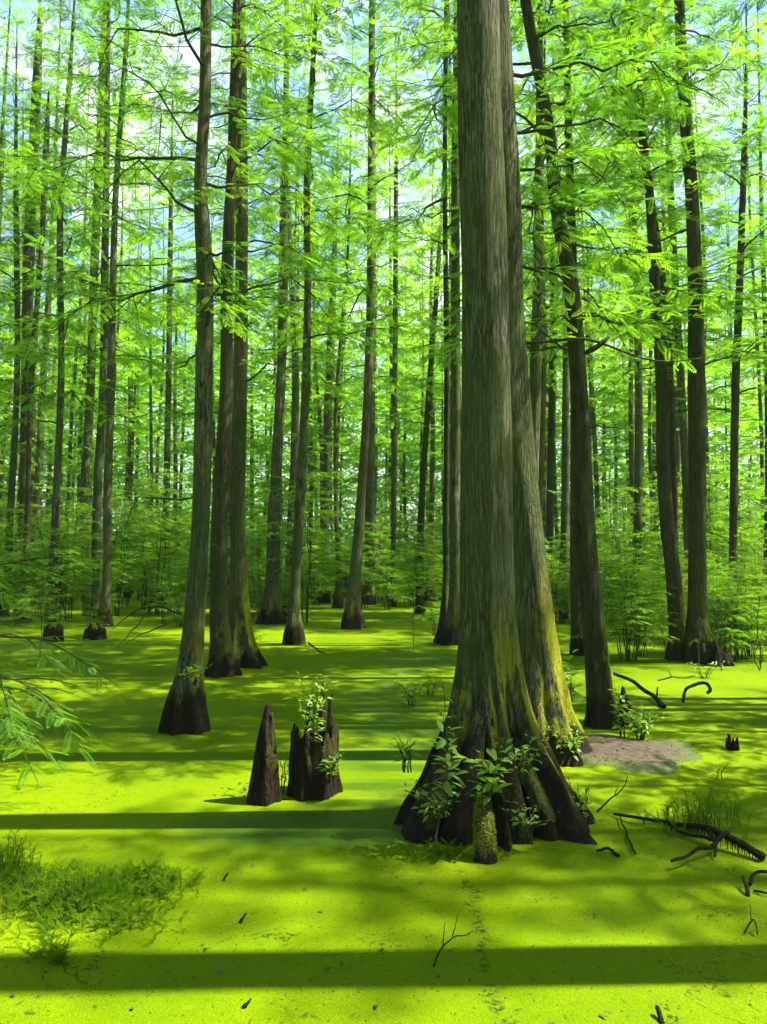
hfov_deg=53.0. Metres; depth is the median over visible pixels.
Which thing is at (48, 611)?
shrub
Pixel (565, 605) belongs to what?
shrub
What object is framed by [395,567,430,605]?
shrub
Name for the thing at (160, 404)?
cypress tree
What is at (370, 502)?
cypress tree
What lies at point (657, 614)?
shrub
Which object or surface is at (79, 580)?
shrub
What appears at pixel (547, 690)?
cypress tree
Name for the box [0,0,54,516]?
cypress tree
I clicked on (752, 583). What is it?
sapling
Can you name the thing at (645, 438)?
cypress tree
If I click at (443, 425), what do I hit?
cypress tree
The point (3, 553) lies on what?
shrub
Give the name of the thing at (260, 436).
cypress tree
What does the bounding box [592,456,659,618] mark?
sapling
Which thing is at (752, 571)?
shrub
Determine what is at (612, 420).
cypress tree
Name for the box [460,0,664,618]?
cypress tree
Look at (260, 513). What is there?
shrub
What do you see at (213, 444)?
cypress tree
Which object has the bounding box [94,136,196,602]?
cypress tree
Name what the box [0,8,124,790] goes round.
cypress tree
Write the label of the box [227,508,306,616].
shrub
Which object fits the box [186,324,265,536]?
cypress tree
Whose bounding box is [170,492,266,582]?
shrub
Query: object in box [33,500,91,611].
shrub
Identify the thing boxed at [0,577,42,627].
shrub
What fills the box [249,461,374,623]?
shrub
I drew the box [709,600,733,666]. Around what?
bare sapling
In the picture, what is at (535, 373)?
cypress tree
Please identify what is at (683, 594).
shrub
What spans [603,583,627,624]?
shrub
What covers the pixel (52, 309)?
cypress tree
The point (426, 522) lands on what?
shrub
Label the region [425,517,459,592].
shrub
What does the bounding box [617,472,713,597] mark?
shrub
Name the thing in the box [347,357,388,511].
cypress tree
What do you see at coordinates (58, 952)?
water plant
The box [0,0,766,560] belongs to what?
sky
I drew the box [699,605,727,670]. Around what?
bare sapling
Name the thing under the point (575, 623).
cypress tree
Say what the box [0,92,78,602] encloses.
cypress tree
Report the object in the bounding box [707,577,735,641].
shrub
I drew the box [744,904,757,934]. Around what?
twig
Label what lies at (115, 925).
water plant
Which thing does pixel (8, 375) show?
cypress tree
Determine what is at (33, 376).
cypress tree
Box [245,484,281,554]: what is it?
sapling
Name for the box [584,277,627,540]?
cypress tree
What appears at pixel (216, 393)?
cypress tree
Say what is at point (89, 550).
shrub
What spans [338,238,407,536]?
cypress tree
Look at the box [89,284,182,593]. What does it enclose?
cypress tree
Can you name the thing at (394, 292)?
cypress tree
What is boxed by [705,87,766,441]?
cypress tree
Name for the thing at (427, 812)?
leafy plant
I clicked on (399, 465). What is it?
cypress tree
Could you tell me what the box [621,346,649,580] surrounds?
cypress tree
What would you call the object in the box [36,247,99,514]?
cypress tree
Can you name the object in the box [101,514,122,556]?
shrub
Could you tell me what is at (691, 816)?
water plant
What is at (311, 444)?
cypress tree
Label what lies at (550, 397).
cypress tree
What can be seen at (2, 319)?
cypress tree
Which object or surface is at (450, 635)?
cypress tree
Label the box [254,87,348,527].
cypress tree
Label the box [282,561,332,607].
shrub
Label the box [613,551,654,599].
sapling
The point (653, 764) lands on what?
mud bank
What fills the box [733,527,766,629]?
sapling
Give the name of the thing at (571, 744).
leafy plant
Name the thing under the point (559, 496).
shrub
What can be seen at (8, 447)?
cypress tree
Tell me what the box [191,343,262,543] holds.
cypress tree
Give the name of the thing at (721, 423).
cypress tree
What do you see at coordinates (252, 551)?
shrub
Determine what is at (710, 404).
cypress tree
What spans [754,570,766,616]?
shrub
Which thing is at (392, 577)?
shrub
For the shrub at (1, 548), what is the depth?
31.94 m
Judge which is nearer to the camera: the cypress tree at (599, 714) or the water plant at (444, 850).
the water plant at (444, 850)
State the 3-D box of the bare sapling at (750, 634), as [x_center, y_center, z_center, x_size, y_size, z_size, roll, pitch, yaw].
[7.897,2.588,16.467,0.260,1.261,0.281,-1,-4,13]
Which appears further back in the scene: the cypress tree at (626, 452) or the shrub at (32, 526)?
the cypress tree at (626, 452)
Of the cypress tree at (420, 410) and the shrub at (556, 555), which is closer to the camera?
the shrub at (556, 555)
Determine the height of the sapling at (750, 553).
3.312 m
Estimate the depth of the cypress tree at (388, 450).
51.19 m
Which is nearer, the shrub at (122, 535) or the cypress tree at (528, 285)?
the cypress tree at (528, 285)
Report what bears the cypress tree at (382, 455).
on the water
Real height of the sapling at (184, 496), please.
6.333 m
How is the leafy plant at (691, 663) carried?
on the water
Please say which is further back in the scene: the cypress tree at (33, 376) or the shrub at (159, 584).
the shrub at (159, 584)
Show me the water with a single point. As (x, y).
(360, 895)
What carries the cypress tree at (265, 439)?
on the water
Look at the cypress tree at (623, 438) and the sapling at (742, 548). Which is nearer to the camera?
the sapling at (742, 548)
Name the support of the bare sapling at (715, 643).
on the water
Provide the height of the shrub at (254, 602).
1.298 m
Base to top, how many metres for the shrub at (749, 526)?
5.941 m
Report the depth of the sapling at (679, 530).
32.85 m
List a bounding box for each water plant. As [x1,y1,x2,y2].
[0,827,41,886]
[0,856,182,937]
[4,922,83,964]
[44,899,193,943]
[88,851,211,901]
[403,833,468,861]
[635,783,752,836]
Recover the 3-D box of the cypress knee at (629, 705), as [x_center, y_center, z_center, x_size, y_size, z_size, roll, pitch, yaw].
[3.091,2.492,9.691,0.312,0.590,0.308,0,-4,0]
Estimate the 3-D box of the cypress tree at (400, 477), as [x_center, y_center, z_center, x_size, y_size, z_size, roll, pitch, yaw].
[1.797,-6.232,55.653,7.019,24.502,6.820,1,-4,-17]
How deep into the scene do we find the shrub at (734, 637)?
16.11 m
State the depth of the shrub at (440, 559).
37.95 m
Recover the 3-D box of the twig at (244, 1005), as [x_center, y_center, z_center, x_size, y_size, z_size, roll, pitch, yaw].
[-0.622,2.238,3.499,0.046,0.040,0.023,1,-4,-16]
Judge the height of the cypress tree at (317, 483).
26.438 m
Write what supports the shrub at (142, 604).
on the water
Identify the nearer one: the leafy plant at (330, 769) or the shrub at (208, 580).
the leafy plant at (330, 769)
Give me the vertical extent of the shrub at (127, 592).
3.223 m
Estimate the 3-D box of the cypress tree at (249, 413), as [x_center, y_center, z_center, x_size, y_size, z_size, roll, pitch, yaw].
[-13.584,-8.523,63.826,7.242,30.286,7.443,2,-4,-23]
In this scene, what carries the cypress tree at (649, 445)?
on the water
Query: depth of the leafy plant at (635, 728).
8.85 m
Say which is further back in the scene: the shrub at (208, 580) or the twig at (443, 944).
the shrub at (208, 580)
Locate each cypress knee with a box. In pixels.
[246,704,281,806]
[618,686,635,726]
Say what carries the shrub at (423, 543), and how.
on the water
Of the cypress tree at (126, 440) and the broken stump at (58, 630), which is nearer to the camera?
the broken stump at (58, 630)
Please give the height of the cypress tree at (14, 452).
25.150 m
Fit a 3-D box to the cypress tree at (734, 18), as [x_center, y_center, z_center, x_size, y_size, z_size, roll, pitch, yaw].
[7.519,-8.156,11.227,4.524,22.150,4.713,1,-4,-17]
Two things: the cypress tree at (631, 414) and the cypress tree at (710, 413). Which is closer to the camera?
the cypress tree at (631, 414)
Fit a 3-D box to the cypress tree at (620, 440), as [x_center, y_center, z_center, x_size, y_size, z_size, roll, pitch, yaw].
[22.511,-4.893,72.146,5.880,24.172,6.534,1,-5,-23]
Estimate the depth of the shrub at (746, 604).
18.54 m
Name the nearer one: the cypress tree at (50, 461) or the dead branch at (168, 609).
the dead branch at (168, 609)
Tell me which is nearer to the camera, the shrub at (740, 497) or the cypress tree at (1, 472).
the shrub at (740, 497)
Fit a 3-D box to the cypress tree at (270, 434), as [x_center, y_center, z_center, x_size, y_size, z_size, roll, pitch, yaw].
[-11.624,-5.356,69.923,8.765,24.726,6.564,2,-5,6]
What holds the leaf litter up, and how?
on the water
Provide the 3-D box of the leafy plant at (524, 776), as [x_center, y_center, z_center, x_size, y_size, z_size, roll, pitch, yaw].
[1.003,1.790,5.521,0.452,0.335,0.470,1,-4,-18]
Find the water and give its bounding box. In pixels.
[0,571,766,1023]
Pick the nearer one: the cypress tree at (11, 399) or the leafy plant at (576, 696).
the leafy plant at (576, 696)
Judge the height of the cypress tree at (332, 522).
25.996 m
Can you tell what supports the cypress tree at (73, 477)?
on the water
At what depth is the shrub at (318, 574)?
41.20 m
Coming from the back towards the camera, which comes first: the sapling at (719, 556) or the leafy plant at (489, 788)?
the sapling at (719, 556)
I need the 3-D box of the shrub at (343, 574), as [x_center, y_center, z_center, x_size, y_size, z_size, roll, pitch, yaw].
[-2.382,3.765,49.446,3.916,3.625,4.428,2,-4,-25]
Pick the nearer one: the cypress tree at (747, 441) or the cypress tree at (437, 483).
the cypress tree at (747, 441)
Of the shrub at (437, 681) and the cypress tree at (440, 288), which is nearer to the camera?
the shrub at (437, 681)
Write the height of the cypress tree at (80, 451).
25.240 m
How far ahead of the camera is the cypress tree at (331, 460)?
62.25 m
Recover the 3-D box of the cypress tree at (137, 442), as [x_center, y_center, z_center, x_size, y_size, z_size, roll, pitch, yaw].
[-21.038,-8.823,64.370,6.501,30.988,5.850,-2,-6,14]
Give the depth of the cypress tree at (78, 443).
65.11 m
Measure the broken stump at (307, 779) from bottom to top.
1.040 m
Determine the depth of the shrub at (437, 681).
11.87 m
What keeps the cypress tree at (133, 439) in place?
on the water
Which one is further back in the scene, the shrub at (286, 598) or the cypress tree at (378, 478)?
the cypress tree at (378, 478)
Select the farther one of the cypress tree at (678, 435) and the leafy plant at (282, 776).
the cypress tree at (678, 435)
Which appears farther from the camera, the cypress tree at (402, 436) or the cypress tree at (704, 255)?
the cypress tree at (402, 436)
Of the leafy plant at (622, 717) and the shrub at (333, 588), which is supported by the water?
the shrub at (333, 588)
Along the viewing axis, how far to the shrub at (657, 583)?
26.38 m
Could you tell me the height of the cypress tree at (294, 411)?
30.791 m
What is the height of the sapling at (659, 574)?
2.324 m
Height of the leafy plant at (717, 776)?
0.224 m
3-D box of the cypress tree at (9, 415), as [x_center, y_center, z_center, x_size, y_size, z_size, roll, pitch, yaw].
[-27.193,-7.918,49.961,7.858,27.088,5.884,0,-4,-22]
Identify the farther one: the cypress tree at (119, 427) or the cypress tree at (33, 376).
the cypress tree at (119, 427)
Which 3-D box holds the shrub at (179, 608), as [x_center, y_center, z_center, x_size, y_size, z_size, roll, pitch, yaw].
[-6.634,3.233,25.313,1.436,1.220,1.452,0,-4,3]
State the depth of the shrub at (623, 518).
33.72 m
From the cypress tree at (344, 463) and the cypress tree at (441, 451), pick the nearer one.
the cypress tree at (441, 451)
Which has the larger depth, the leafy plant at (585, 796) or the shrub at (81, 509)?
the shrub at (81, 509)
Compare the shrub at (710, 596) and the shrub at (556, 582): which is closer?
the shrub at (710, 596)
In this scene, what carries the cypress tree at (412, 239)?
in the water
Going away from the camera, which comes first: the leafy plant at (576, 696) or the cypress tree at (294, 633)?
the leafy plant at (576, 696)
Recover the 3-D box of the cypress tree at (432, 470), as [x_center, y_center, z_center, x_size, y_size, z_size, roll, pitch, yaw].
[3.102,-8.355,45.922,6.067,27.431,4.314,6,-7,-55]
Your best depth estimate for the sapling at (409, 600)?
18.37 m
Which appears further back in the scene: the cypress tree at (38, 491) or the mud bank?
the cypress tree at (38, 491)
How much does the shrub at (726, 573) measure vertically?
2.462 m
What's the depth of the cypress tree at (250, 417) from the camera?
67.18 m
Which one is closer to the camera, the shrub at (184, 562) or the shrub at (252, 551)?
the shrub at (184, 562)
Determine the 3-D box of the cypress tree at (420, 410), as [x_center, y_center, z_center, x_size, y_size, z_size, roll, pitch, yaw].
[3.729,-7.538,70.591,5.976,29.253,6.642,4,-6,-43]
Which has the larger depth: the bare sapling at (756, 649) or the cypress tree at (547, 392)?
the cypress tree at (547, 392)
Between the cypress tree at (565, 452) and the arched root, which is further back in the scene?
the cypress tree at (565, 452)
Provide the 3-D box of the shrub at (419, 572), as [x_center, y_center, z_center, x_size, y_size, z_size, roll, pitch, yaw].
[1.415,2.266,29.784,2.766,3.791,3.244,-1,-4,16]
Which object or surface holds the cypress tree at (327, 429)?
on the water
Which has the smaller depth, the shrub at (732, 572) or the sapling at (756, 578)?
the sapling at (756, 578)
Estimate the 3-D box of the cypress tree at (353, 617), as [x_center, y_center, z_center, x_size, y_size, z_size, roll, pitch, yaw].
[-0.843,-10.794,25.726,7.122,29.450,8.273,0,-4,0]
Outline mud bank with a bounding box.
[580,733,703,774]
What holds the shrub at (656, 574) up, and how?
on the water
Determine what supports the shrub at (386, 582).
on the water
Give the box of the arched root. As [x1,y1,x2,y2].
[682,681,711,702]
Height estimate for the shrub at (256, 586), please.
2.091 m
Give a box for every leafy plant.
[176,663,212,685]
[279,752,288,793]
[281,672,336,741]
[317,750,342,783]
[385,674,435,705]
[388,731,423,772]
[405,778,467,829]
[428,678,467,817]
[454,745,512,809]
[489,733,546,784]
[499,797,558,838]
[544,724,586,759]
[562,649,585,702]
[564,774,595,821]
[607,680,633,737]
[615,704,664,740]
[686,661,725,677]
[710,759,731,779]
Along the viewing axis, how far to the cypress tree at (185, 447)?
47.45 m
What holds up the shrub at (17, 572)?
on the water
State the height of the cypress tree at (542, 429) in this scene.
23.951 m
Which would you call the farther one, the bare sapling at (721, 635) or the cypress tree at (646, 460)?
the cypress tree at (646, 460)
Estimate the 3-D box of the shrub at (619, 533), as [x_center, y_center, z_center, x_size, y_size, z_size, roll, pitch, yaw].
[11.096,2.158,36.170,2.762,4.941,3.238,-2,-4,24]
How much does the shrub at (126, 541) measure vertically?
5.908 m
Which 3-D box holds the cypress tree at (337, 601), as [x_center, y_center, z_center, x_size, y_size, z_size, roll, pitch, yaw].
[-1.896,-10.179,37.747,5.342,29.902,5.082,-4,-8,37]
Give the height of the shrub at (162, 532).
6.629 m
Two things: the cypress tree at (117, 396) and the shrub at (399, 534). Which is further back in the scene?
the cypress tree at (117, 396)
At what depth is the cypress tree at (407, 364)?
52.85 m
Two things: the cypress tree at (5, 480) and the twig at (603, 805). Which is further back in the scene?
the cypress tree at (5, 480)
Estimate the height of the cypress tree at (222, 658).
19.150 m
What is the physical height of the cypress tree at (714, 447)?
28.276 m
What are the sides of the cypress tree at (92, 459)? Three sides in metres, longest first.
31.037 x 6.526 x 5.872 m
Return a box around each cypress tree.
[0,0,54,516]
[0,0,100,609]
[0,0,100,615]
[0,0,152,621]
[0,0,253,626]
[0,0,385,735]
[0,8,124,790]
[0,9,117,616]
[0,89,111,618]
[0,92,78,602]
[0,112,76,525]
[0,132,47,409]
[0,138,39,536]
[0,180,21,547]
[0,256,52,592]
[0,267,38,497]
[0,274,18,518]
[0,306,44,569]
[0,366,20,569]
[0,414,19,424]
[1,338,63,533]
[3,293,82,593]
[13,301,92,582]
[15,0,171,616]
[24,0,183,621]
[31,63,109,604]
[36,226,163,476]
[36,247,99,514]
[37,301,75,543]
[37,341,77,535]
[44,262,140,586]
[44,300,117,486]
[46,313,126,590]
[47,309,122,584]
[48,396,76,545]
[66,200,178,597]
[67,90,186,601]
[67,344,122,575]
[68,298,126,542]
[69,304,146,532]
[70,0,364,668]
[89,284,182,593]
[91,242,172,595]
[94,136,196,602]
[94,231,172,590]
[99,56,249,606]
[101,330,154,538]
[103,283,149,587]
[115,357,171,518]
[123,199,193,591]
[134,252,219,585]
[138,0,355,677]
[142,302,194,555]
[147,176,234,460]
[158,0,402,624]
[159,282,220,539]
[170,216,253,596]
[177,255,260,502]
[178,252,267,494]
[180,160,300,411]
[181,0,279,610]
[183,114,275,522]
[183,223,290,545]
[184,0,431,644]
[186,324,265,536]
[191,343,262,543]
[232,4,345,616]
[233,268,286,576]
[234,184,324,553]
[245,271,318,554]
[245,312,285,578]
[246,181,321,594]
[246,335,289,534]
[246,336,289,586]
[249,0,452,629]
[249,136,337,546]
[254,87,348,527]
[257,309,358,590]
[261,125,399,602]
[261,219,361,596]
[271,251,351,593]
[272,298,362,560]
[284,194,390,598]
[284,320,345,580]
[285,193,363,598]
[296,29,397,608]
[296,61,448,604]
[299,190,385,515]
[307,294,361,574]
[311,308,355,543]
[315,286,384,588]
[321,0,590,645]
[321,174,420,551]
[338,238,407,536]
[340,279,443,586]
[345,142,440,600]
[347,0,581,643]
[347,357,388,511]
[349,51,450,606]
[349,260,420,595]
[349,322,408,582]
[363,259,443,594]
[365,0,752,766]
[371,0,744,729]
[371,138,461,613]
[376,296,420,550]
[377,327,429,546]
[380,308,443,499]
[386,0,461,599]
[386,0,766,480]
[386,280,443,522]
[389,236,461,588]
[393,0,597,864]
[397,60,461,603]
[397,153,459,600]
[397,263,461,546]
[398,306,443,538]
[406,313,443,490]
[410,267,461,534]
[445,0,757,655]
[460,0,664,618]
[460,99,555,385]
[512,0,633,590]
[515,4,611,508]
[518,141,561,506]
[523,202,608,599]
[523,241,569,509]
[525,111,601,604]
[525,246,594,543]
[526,231,604,496]
[543,0,766,661]
[543,203,644,560]
[544,248,617,549]
[546,207,644,459]
[547,0,766,663]
[547,6,728,607]
[552,0,766,544]
[556,188,628,552]
[558,258,646,479]
[558,301,648,586]
[561,0,766,611]
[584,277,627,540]
[587,281,627,543]
[591,127,676,558]
[591,240,658,589]
[592,173,709,583]
[594,214,715,557]
[596,214,681,548]
[598,359,649,561]
[600,305,651,544]
[601,89,706,586]
[616,228,687,488]
[619,345,681,557]
[621,25,731,544]
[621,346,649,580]
[626,213,716,457]
[632,0,766,594]
[643,174,764,452]
[659,47,764,593]
[668,96,753,567]
[677,0,766,610]
[680,245,718,476]
[680,338,728,503]
[685,182,764,580]
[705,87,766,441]
[706,10,766,512]
[706,289,756,538]
[707,18,765,571]
[707,250,763,517]
[708,0,766,37]
[708,333,749,556]
[712,315,764,536]
[718,175,766,458]
[740,205,766,494]
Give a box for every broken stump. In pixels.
[42,620,64,641]
[83,623,107,639]
[286,683,342,800]
[694,639,734,666]
[726,733,739,750]
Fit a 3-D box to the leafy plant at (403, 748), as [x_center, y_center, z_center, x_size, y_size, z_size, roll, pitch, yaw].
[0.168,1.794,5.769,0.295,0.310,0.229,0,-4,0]
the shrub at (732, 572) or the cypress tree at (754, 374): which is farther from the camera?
the cypress tree at (754, 374)
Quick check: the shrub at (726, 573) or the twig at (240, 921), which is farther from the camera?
the shrub at (726, 573)
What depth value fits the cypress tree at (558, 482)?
52.95 m
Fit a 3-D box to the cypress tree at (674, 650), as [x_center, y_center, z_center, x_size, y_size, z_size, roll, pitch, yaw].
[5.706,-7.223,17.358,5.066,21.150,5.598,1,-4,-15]
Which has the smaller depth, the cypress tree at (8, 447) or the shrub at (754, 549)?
the shrub at (754, 549)
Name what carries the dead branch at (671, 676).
on the water
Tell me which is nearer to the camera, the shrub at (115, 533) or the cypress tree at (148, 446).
the shrub at (115, 533)
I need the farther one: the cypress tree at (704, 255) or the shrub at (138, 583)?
the shrub at (138, 583)
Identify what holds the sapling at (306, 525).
on the water
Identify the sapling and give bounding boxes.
[5,559,76,657]
[13,461,78,612]
[144,467,192,609]
[245,470,315,558]
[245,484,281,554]
[284,506,319,566]
[361,498,400,582]
[362,517,402,602]
[382,568,433,650]
[395,539,423,608]
[549,529,610,582]
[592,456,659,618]
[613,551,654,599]
[634,543,664,632]
[644,557,664,625]
[646,489,718,568]
[698,618,703,664]
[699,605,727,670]
[706,623,717,666]
[707,542,728,586]
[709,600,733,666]
[721,520,766,608]
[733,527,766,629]
[736,569,766,596]
[737,511,763,577]
[738,469,764,561]
[739,630,766,670]
[741,558,766,643]
[746,603,756,659]
[751,596,764,668]
[760,631,766,662]
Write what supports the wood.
on the water
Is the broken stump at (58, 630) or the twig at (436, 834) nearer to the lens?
the twig at (436, 834)
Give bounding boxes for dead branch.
[113,606,181,647]
[308,642,325,653]
[658,669,694,680]
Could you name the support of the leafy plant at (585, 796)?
attached to the cypress tree at (489, 694)
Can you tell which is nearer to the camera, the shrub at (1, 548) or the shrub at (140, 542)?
the shrub at (1, 548)
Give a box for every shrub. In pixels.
[0,490,21,582]
[0,495,71,597]
[0,499,33,590]
[0,538,47,603]
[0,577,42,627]
[2,539,86,617]
[5,495,132,621]
[10,512,114,622]
[10,564,47,621]
[30,594,72,629]
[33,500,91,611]
[39,475,160,580]
[60,528,116,598]
[61,592,81,608]
[66,516,118,585]
[69,604,111,628]
[75,474,168,615]
[77,575,128,610]
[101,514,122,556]
[101,544,154,606]
[111,457,192,614]
[111,514,172,594]
[112,498,181,609]
[112,505,150,582]
[112,505,172,600]
[120,540,172,610]
[123,573,158,596]
[126,502,209,612]
[131,555,186,607]
[134,569,184,623]
[136,526,187,596]
[154,540,209,599]
[160,571,187,611]
[162,593,184,626]
[165,513,266,607]
[165,537,210,588]
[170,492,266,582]
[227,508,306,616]
[245,498,285,607]
[245,516,265,597]
[247,548,311,602]
[247,566,265,611]
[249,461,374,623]
[249,588,268,622]
[252,618,266,639]
[281,537,349,608]
[281,567,319,613]
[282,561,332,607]
[300,546,335,603]
[302,549,346,604]
[311,528,382,602]
[317,511,408,608]
[317,545,350,596]
[342,493,415,601]
[342,515,375,553]
[361,547,415,608]
[375,566,401,602]
[376,503,417,586]
[376,533,449,614]
[381,523,442,617]
[382,538,427,601]
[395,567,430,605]
[400,519,440,595]
[406,501,459,584]
[409,538,459,604]
[410,511,449,560]
[411,667,450,696]
[415,593,440,635]
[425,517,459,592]
[543,485,603,573]
[545,546,600,622]
[546,521,646,603]
[550,504,632,586]
[550,573,569,622]
[566,572,668,660]
[580,567,686,661]
[595,489,663,588]
[596,508,644,606]
[597,526,663,622]
[598,547,625,618]
[598,549,630,606]
[600,503,618,551]
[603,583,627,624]
[605,579,667,656]
[606,568,667,639]
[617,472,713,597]
[632,549,710,611]
[637,534,715,594]
[637,575,666,606]
[640,459,761,578]
[642,533,683,592]
[643,586,667,643]
[650,585,724,637]
[652,566,721,629]
[661,563,762,645]
[678,437,764,578]
[678,492,761,588]
[679,550,737,633]
[680,549,765,643]
[705,579,766,661]
[707,574,766,657]
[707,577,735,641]
[708,576,766,648]
[709,558,761,593]
[709,579,766,659]
[710,556,762,593]
[711,508,761,574]
[713,560,766,642]
[718,526,752,582]
[721,542,763,596]
[723,500,759,571]
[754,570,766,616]
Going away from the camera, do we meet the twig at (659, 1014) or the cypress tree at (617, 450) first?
the twig at (659, 1014)
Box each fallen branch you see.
[613,672,666,708]
[613,812,765,861]
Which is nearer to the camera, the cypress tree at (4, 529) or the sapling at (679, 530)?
the sapling at (679, 530)
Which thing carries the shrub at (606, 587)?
on the water
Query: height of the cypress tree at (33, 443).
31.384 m
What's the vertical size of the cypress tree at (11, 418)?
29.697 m
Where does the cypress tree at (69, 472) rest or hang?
on the water
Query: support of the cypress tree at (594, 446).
on the water
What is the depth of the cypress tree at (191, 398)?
66.14 m
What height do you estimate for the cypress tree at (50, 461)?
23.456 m
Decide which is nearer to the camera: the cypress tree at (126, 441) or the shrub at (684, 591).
the shrub at (684, 591)
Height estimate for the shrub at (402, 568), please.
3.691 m
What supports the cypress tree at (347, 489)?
on the water
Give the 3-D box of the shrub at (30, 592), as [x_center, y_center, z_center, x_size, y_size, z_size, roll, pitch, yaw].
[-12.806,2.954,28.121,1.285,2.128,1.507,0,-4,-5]
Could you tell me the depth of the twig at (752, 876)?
4.84 m
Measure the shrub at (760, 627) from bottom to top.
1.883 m
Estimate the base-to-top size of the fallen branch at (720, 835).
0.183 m
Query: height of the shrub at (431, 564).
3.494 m
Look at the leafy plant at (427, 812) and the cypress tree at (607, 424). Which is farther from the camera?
the cypress tree at (607, 424)
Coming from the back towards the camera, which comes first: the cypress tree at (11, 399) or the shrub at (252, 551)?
the cypress tree at (11, 399)
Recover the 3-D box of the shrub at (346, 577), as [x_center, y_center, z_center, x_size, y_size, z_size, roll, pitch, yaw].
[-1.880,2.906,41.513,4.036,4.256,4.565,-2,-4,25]
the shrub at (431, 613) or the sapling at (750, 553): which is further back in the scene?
the shrub at (431, 613)
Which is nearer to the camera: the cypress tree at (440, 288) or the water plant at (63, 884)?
the water plant at (63, 884)
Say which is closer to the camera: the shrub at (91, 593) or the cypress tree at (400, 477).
the shrub at (91, 593)
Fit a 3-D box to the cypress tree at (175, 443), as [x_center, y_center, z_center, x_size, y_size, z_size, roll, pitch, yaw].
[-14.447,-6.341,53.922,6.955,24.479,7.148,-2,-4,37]
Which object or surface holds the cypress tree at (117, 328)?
on the water
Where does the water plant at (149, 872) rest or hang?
on the water
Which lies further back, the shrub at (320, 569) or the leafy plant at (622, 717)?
the shrub at (320, 569)
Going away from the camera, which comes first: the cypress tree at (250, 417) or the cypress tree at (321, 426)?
the cypress tree at (321, 426)
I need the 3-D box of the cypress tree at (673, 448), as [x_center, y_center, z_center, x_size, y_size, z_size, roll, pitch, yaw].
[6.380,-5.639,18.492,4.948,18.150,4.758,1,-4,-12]
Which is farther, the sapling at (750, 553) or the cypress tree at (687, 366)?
the cypress tree at (687, 366)
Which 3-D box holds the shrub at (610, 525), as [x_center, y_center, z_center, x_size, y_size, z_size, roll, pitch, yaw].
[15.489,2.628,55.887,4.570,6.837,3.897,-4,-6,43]
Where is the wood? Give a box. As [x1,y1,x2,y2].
[0,253,764,591]
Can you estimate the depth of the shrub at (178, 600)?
31.32 m
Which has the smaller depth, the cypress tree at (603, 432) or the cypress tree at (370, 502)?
the cypress tree at (370, 502)
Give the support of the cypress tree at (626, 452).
on the water
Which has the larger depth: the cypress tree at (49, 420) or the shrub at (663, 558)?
the cypress tree at (49, 420)
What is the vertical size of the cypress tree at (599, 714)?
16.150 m
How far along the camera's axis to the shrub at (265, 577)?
30.33 m
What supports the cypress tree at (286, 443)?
on the water
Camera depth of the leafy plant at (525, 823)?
5.42 m
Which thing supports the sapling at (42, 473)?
on the water
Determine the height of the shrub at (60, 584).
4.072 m
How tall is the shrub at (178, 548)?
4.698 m
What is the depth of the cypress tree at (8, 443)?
38.63 m
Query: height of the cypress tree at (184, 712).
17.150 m
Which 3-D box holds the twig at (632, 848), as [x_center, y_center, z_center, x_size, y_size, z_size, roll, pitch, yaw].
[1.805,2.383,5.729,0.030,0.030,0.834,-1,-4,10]
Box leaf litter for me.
[0,663,765,1023]
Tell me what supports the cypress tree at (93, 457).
on the water
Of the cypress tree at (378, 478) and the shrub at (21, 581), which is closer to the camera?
the shrub at (21, 581)
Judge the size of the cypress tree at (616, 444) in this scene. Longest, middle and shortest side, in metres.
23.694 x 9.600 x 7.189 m
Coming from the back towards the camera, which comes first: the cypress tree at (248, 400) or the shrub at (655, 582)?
the cypress tree at (248, 400)
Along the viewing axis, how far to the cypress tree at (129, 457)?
49.38 m
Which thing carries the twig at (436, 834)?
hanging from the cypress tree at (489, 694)
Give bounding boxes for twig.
[238,913,246,923]
[242,998,251,1008]
[433,823,438,849]
[433,915,472,966]
[596,776,627,812]
[596,846,619,856]
[619,815,636,854]
[655,1005,664,1022]
[742,876,750,895]
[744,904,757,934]
[748,870,766,893]
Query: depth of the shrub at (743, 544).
42.11 m
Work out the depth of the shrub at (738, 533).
40.80 m
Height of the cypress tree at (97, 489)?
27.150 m
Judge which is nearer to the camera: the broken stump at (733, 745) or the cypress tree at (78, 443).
the broken stump at (733, 745)
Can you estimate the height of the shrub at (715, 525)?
6.203 m
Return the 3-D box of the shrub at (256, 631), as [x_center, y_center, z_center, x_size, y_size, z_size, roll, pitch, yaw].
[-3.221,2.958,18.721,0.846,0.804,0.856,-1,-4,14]
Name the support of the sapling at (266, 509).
on the water
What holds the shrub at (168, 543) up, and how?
on the water
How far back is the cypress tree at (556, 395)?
56.45 m
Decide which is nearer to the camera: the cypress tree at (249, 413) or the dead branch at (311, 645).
the dead branch at (311, 645)
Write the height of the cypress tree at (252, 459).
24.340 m
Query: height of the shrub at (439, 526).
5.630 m
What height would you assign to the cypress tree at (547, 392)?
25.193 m
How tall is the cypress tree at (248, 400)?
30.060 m
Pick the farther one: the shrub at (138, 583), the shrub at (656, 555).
the shrub at (138, 583)
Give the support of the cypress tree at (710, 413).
on the water
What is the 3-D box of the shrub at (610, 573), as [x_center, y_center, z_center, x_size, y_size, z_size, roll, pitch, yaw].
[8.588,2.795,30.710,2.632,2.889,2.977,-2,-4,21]
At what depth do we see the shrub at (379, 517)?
43.12 m
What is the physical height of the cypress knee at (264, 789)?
0.915 m
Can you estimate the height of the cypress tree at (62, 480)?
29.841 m
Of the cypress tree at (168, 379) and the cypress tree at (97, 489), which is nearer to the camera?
the cypress tree at (97, 489)
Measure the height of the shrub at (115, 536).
5.574 m
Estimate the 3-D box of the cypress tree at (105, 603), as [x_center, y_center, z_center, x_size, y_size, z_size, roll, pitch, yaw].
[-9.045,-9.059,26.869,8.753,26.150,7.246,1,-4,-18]

